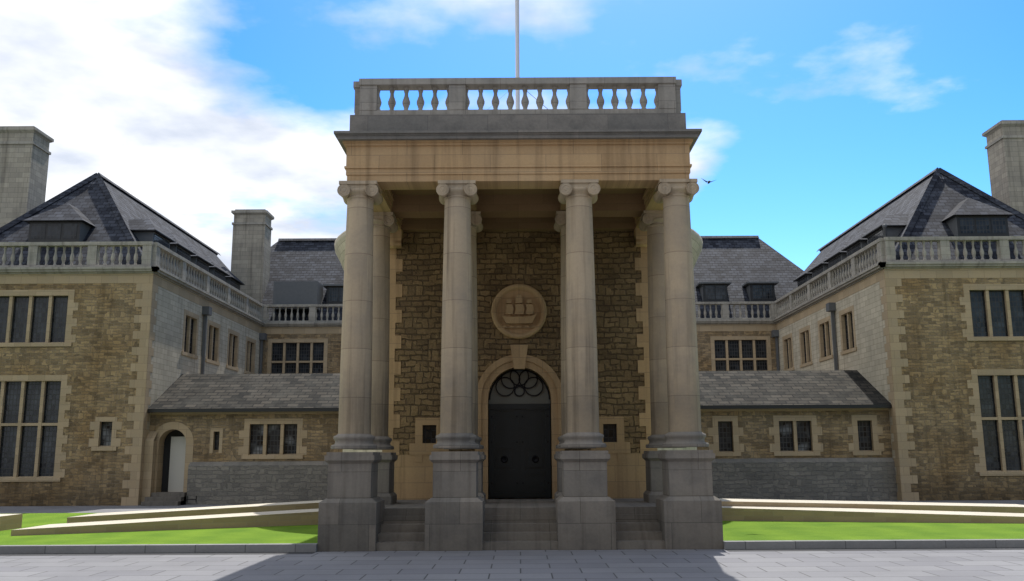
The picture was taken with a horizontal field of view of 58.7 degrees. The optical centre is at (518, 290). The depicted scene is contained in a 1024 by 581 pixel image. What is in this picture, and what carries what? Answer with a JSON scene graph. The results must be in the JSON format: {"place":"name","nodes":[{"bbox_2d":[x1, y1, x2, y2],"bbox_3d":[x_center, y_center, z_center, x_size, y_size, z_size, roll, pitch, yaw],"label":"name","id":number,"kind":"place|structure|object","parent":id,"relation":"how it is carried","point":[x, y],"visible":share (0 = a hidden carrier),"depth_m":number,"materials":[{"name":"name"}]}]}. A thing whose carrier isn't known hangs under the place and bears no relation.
{"place":"outdoors","nodes":[
{"label":"outdoors","id":0,"kind":"place"},
{"bbox_2d":[0,500,1023,580],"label":"ground","id":1,"kind":"structure","parent":0,"point":[719,565],"depth_m":14.22,"materials":[{"name":"grey stone"}]},
{"bbox_2d":[0,126,266,505],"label":"wing","id":2,"kind":"structure","parent":1,"relation":"on","point":[96,363],"depth_m":33.91,"materials":[{"name":"beige stone"}]},
{"bbox_2d":[0,241,263,320],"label":"balustrade","id":3,"kind":"object","parent":2,"relation":"on","point":[152,251],"visible":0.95,"depth_m":34.34,"materials":[{"name":"grey stone"}]},
{"bbox_2d":[141,373,342,505],"bbox_3d":[-9.306,5.510,34.683,8.680,5.000,4.000,0,-10,0],"label":"link","id":4,"kind":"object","parent":1,"relation":"on","point":[212,439],"visible":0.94,"depth_m":33.61,"materials":[{"name":"grey stone"}]},
{"bbox_2d":[0,513,1023,555],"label":"lawns and kerbs","id":5,"kind":"object","parent":1,"relation":"on","point":[765,536],"visible":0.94,"depth_m":17.63,"materials":[{"name":"plant"}]},
{"bbox_2d":[0,498,1023,535],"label":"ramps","id":6,"kind":"object","parent":1,"relation":"on","point":[276,514],"visible":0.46,"depth_m":21.70,"materials":[{"name":"stone"}]},
{"bbox_2d":[317,113,723,551],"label":"portico","id":7,"kind":"structure","parent":1,"relation":"on","point":[519,368],"depth_m":18.05,"materials":[{"name":"beige stone"}]},
{"bbox_2d":[353,0,681,114],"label":"balustrade with flagpole","id":8,"kind":"object","parent":7,"relation":"on","point":[667,98],"visible":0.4,"depth_m":18.38,"materials":[{"name":"grey stone"}]},
{"bbox_2d":[697,370,897,500],"bbox_3d":[9.373,5.445,34.959,8.680,5.000,3.440,0,-10,0],"label":"link","id":9,"kind":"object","parent":1,"relation":"on","point":[825,435],"visible":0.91,"depth_m":33.57,"materials":[{"name":"grey stone"}]},
{"bbox_2d":[771,120,1023,500],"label":"wing","id":10,"kind":"structure","parent":1,"relation":"on","point":[932,353],"depth_m":33.92,"materials":[{"name":"beige stone"}]},
{"bbox_2d":[774,236,1023,317],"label":"balustrade","id":11,"kind":"object","parent":10,"relation":"on","point":[886,252],"visible":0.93,"depth_m":34.36,"materials":[{"name":"grey stone"}]},
{"bbox_2d":[0,0,1023,270],"label":"sky","id":12,"kind":"structure","parent":0,"point":[812,116],"materials":[{"name":"blue"}]},
{"bbox_2d":[231,209,803,373],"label":"range","id":13,"kind":"structure","parent":0,"point":[311,270],"depth_m":50.12,"materials":[{"name":"grey stone"}]},
{"bbox_2d":[263,301,774,322],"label":"balustrade","id":14,"kind":"object","parent":13,"relation":"on","point":[725,314],"visible":0.31,"depth_m":48.60,"materials":[{"name":"grey stone"}]},
{"bbox_2d":[334,229,702,451],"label":"rotunda","id":15,"kind":"structure","parent":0,"point":[697,244],"depth_m":28.35,"materials":[{"name":"beige stone"}]}
]}

